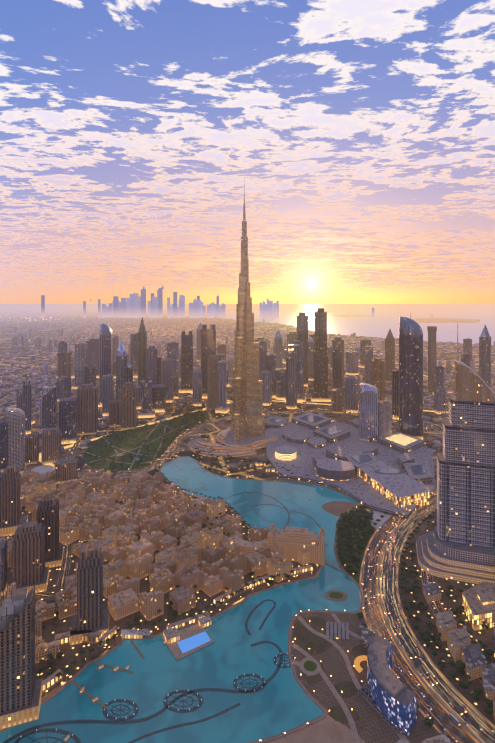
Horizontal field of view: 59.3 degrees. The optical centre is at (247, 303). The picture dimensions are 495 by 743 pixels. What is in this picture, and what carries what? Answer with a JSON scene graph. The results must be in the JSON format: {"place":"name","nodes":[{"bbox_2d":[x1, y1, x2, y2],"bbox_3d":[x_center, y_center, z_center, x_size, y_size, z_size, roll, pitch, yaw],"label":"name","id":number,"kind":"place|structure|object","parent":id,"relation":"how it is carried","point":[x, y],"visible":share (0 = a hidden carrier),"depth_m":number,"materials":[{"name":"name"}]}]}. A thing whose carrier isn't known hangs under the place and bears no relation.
{"place":"outdoors","nodes":[
{"label":"outdoors","id":0,"kind":"place"},
{"bbox_2d":[6,585,55,598],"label":"street","id":1,"kind":"structure","parent":0,"point":[45,595],"depth_m":658.61,"materials":[{"name":"grey asphalt"}]},
{"bbox_2d":[57,543,71,587],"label":"street","id":2,"kind":"structure","parent":0,"point":[64,570],"depth_m":731.33,"materials":[{"name":"grey asphalt"}]},
{"bbox_2d":[68,381,115,457],"bbox_3d":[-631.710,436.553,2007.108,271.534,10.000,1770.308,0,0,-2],"label":"street","id":3,"kind":"structure","parent":0,"point":[75,445],"depth_m":1355.93,"materials":[{"name":"grey asphalt"}]},
{"bbox_2d":[4,477,320,697],"bbox_3d":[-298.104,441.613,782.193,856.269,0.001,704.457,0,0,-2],"label":"old town paving","id":4,"kind":"structure","parent":0,"point":[54,626],"depth_m":622.43,"materials":[{"name":"beige stone"}]},
{"bbox_2d":[21,477,289,676],"bbox_3d":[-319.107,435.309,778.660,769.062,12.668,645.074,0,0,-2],"label":"old town trees","id":5,"kind":"object","parent":4,"relation":"on","point":[50,660],"visible":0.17,"depth_m":610.67,"materials":[{"name":"green plant"}]},
{"bbox_2d":[0,469,324,662],"bbox_3d":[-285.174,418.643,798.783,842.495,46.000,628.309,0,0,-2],"label":"low-rise buildings","id":6,"kind":"structure","parent":4,"relation":"on","point":[231,560],"depth_m":756.27,"materials":[{"name":"beige"}]},
{"bbox_2d":[56,468,294,683],"bbox_3d":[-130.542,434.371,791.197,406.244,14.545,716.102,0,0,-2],"label":"waterfront palms","id":7,"kind":"object","parent":4,"relation":"on","point":[107,640],"visible":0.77,"depth_m":599.13,"materials":[{"name":"green plant"}]},
{"bbox_2d":[42,565,312,693],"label":"quay arcades","id":8,"kind":"object","parent":4,"relation":"on","point":[52,680],"visible":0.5,"depth_m":584.21,"materials":[{"name":"beige stone"}]},
{"bbox_2d":[0,456,360,742],"bbox_3d":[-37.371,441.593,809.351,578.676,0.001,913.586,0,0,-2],"label":"lake","id":9,"kind":"structure","parent":0,"point":[280,702],"depth_m":525.38,"materials":[{"name":"liquid"}]},
{"bbox_2d":[3,492,327,742],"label":"fountain rings","id":10,"kind":"object","parent":9,"relation":"on","point":[75,738],"visible":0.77,"depth_m":478.27,"materials":[{"name":"blue"}]},
{"bbox_2d":[121,613,214,660],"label":"pool pier","id":11,"kind":"structure","parent":9,"relation":"on","point":[184,643],"depth_m":572.28,"materials":[{"name":"concrete"}]},
{"bbox_2d":[63,464,310,742],"bbox_3d":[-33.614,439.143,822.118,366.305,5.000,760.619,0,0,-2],"label":"boats","id":12,"kind":"object","parent":9,"relation":"on","point":[95,699],"visible":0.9,"depth_m":521.04,"materials":[{"name":"grey"}]},
{"bbox_2d":[39,401,358,443],"bbox_3d":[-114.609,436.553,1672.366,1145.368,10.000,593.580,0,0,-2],"label":"street","id":13,"kind":"structure","parent":0,"point":[272,402],"depth_m":1870.96,"materials":[{"name":"grey asphalt"}]},
{"bbox_2d":[202,398,213,419],"bbox_3d":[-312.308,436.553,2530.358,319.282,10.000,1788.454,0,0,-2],"label":"street","id":14,"kind":"structure","parent":0,"point":[209,412],"depth_m":1784.08,"materials":[{"name":"grey asphalt"}]},
{"bbox_2d":[0,0,494,289],"bbox_3d":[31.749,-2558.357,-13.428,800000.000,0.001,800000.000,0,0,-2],"label":"cloud","id":15,"kind":"structure","parent":0,"point":[359,19],"depth_m":8105.12,"materials":[{"name":"white"}]},
{"bbox_2d":[0,304,494,699],"bbox_3d":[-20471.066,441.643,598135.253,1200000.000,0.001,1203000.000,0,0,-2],"label":"ground","id":16,"kind":"structure","parent":0,"point":[208,432],"depth_m":1801.17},
{"bbox_2d":[31,465,54,474],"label":"domed hall","id":17,"kind":"structure","parent":16,"relation":"on","point":[42,469],"depth_m":1126.45,"materials":[{"name":"white"}]},
{"bbox_2d":[84,411,212,470],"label":"park","id":18,"kind":"structure","parent":16,"relation":"on","point":[126,446],"depth_m":1365.72,"materials":[{"name":"green plant"}]},
{"bbox_2d":[86,421,193,469],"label":"park paths","id":19,"kind":"structure","parent":18,"relation":"on","point":[134,459],"depth_m":1300.90,"materials":[{"name":"beige concrete"}]},
{"bbox_2d":[82,407,211,468],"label":"park trees","id":20,"kind":"object","parent":18,"relation":"on","point":[130,454],"visible":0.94,"depth_m":1380.06,"materials":[{"name":"green plant"}]},
{"bbox_2d":[160,405,203,423],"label":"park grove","id":21,"kind":"object","parent":16,"relation":"on","point":[187,412],"visible":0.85,"depth_m":1716.84,"materials":[{"name":"green plant"}]},
{"bbox_2d":[0,456,364,742],"bbox_3d":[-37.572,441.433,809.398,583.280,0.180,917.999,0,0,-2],"label":"lake edge","id":22,"kind":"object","parent":16,"relation":"on","point":[282,734],"visible":0.77,"depth_m":579.15,"materials":[{"name":"grey stone"}]},
{"bbox_2d":[46,454,406,740],"bbox_3d":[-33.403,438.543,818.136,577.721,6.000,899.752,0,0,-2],"label":"lamps","id":23,"kind":"object","parent":22,"relation":"on","point":[296,618],"visible":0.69,"depth_m":550.41,"materials":[{"name":"yellow glowing warm light"}]},
{"bbox_2d":[21,411,442,476],"bbox_3d":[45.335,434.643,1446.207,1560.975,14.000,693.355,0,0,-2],"label":"road","id":24,"kind":"structure","parent":16,"relation":"on","point":[172,448],"depth_m":1405.50,"materials":[{"name":"grey asphalt"}]},
{"bbox_2d":[22,407,442,476],"bbox_3d":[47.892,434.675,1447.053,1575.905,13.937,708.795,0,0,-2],"label":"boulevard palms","id":25,"kind":"object","parent":16,"relation":"on","point":[195,430],"visible":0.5,"depth_m":1371.84,"materials":[{"name":"green plant"}]},
{"bbox_2d":[188,429,277,456],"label":"tower podium","id":26,"kind":"object","parent":16,"relation":"on","point":[242,447],"visible":0.81,"depth_m":1322.84,"materials":[{"name":"beige concrete"}]},
{"bbox_2d":[41,286,432,317],"bbox_3d":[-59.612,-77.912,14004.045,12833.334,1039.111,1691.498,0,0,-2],"label":"skyline","id":27,"kind":"structure","parent":16,"relation":"on","point":[131,307],"depth_m":13465.42},
{"bbox_2d":[0,308,490,729],"bbox_3d":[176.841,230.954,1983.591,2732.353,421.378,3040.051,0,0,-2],"label":"high-rise buildings","id":28,"kind":"structure","parent":16,"relation":"on","point":[37,551],"depth_m":1490.78,"materials":[{"name":"grey glass"}]},
{"bbox_2d":[0,315,494,453],"bbox_3d":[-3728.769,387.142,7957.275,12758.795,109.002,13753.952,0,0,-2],"label":"city blocks","id":29,"kind":"structure","parent":16,"relation":"on","point":[34,329],"depth_m":4396.21,"materials":[{"name":"beige concrete"}]},
{"bbox_2d":[0,376,494,447],"bbox_3d":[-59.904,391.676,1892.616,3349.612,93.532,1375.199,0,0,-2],"label":"city roof clutter","id":30,"kind":"object","parent":29,"relation":"on","point":[176,408],"visible":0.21,"depth_m":2052.83,"materials":[{"name":"grey"}]},
{"bbox_2d":[231,185,264,441],"bbox_3d":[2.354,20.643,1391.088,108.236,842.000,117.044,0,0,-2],"label":"skyscraper","id":31,"kind":"structure","parent":16,"relation":"on","point":[247,417],"depth_m":1385.55,"materials":[{"name":"beige metal"}]},
{"bbox_2d":[194,447,307,477],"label":"trees","id":32,"kind":"object","parent":16,"relation":"on","point":[236,471],"visible":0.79,"depth_m":1186.63,"materials":[{"name":"green plant"}]},
{"bbox_2d":[255,412,436,519],"bbox_3d":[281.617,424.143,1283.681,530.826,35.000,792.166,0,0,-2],"label":"shopping mall","id":33,"kind":"structure","parent":16,"relation":"on","point":[393,475],"depth_m":1155.31,"materials":[{"name":"grey concrete"}]},
{"bbox_2d":[353,484,493,734],"bbox_3d":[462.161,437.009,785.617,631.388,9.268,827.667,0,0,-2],"label":"roadside trees","id":34,"kind":"object","parent":16,"relation":"on","point":[430,722],"visible":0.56,"depth_m":604.73,"materials":[{"name":"green plant"}]},
{"bbox_2d":[0,0,494,303],"label":"sky","id":35,"kind":"structure","parent":0,"point":[200,38],"materials":[{"name":"blue"}]},
{"bbox_2d":[301,380,309,410],"bbox_3d":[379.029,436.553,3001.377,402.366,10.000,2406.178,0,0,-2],"label":"street","id":36,"kind":"structure","parent":0,"point":[303,404],"depth_m":2072.84,"materials":[{"name":"grey asphalt"}]},
{"bbox_2d":[268,715,364,742],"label":"paved plaza","id":37,"kind":"structure","parent":0,"point":[328,729],"depth_m":446.08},
{"bbox_2d":[185,304,494,344],"bbox_3d":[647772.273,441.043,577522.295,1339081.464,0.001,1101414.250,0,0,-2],"label":"sea","id":38,"kind":"structure","parent":0,"point":[383,321],"depth_m":14031.05,"materials":[{"name":"beige"}]},
{"bbox_2d":[301,311,479,322],"bbox_3d":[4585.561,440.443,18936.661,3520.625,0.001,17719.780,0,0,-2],"label":"sea islands","id":39,"kind":"object","parent":38,"relation":"in","point":[437,320],"visible":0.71,"depth_m":12224.22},
{"bbox_2d":[337,508,370,614],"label":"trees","id":40,"kind":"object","parent":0,"point":[356,577],"depth_m":782.03,"materials":[{"name":"green plant"}]},
{"bbox_2d":[335,505,373,574],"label":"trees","id":41,"kind":"object","parent":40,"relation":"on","point":[365,520],"visible":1,"depth_m":818.83,"materials":[{"name":"green plant"}]},
{"bbox_2d":[321,501,391,600],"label":"plaza","id":42,"kind":"structure","parent":0,"point":[337,508],"depth_m":906.44,"materials":[{"name":"grey"}]},
{"bbox_2d":[292,613,438,742],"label":"park grounds","id":43,"kind":"structure","parent":0,"point":[373,726],"depth_m":499.45,"materials":[{"name":"grey stone"}]},
{"bbox_2d":[292,613,409,742],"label":"plaza landscape","id":44,"kind":"structure","parent":43,"relation":"on","point":[311,635],"depth_m":544.72,"materials":[{"name":"grey concrete"}]},
{"bbox_2d":[359,624,450,742],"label":"plaza buildings","id":45,"kind":"structure","parent":43,"relation":"on","point":[387,695],"depth_m":469.26,"materials":[{"name":"blue glass"}]},
{"bbox_2d":[386,517,402,565],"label":"road","id":46,"kind":"structure","parent":0,"point":[391,561],"depth_m":794.75,"materials":[{"name":"grey asphalt"}]},
{"bbox_2d":[388,518,401,555],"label":"cars","id":47,"kind":"object","parent":46,"relation":"on","point":[393,537],"visible":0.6,"depth_m":819.56,"materials":[{"name":"grey paint"}]},
{"bbox_2d":[359,489,494,742],"bbox_3d":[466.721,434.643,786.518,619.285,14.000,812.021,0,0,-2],"label":"road","id":48,"kind":"structure","parent":0,"point":[441,710],"depth_m":562.22,"materials":[{"name":"grey asphalt"}]},
{"bbox_2d":[362,507,487,742],"bbox_3d":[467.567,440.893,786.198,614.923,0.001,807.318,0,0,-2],"label":"highway light trails","id":49,"kind":"object","parent":48,"relation":"on","point":[408,633],"visible":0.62,"depth_m":584.49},
{"bbox_2d":[361,506,494,741],"bbox_3d":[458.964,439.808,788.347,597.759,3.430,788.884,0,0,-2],"label":"cars","id":50,"kind":"object","parent":48,"relation":"on","point":[454,718],"visible":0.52,"depth_m":520.03,"materials":[{"name":"grey paint"}]},
{"bbox_2d":[398,518,494,724],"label":"ground","id":51,"kind":"structure","parent":0,"point":[484,637],"depth_m":601.02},
{"bbox_2d":[402,515,494,707],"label":"trees","id":52,"kind":"object","parent":51,"relation":"on","point":[461,667],"visible":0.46,"depth_m":599.84,"materials":[{"name":"green plant"}]},
{"bbox_2d":[416,323,494,583],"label":"skyscraper","id":53,"kind":"structure","parent":51,"relation":"on","point":[457,543],"depth_m":723.03,"materials":[{"name":"grey glass"}]},
{"bbox_2d":[423,559,494,719],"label":"low-rise buildings","id":54,"kind":"structure","parent":51,"relation":"on","point":[478,602],"depth_m":578.57,"materials":[{"name":"grey concrete"}]},
{"bbox_2d":[421,569,482,683],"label":"frontage road","id":55,"kind":"structure","parent":0,"point":[437,608],"depth_m":642.05,"materials":[{"name":"grey asphalt"}]},
{"label":"boulevard light trails","id":56,"kind":"structure","parent":0,"visible":0},
{"bbox_2d":[80,410,442,475],"bbox_3d":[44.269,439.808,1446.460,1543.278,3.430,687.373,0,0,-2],"label":"boulevard traffic","id":57,"kind":"object","parent":56,"relation":"on","point":[222,418],"visible":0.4,"depth_m":1403.63,"materials":[{"name":"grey paint"}]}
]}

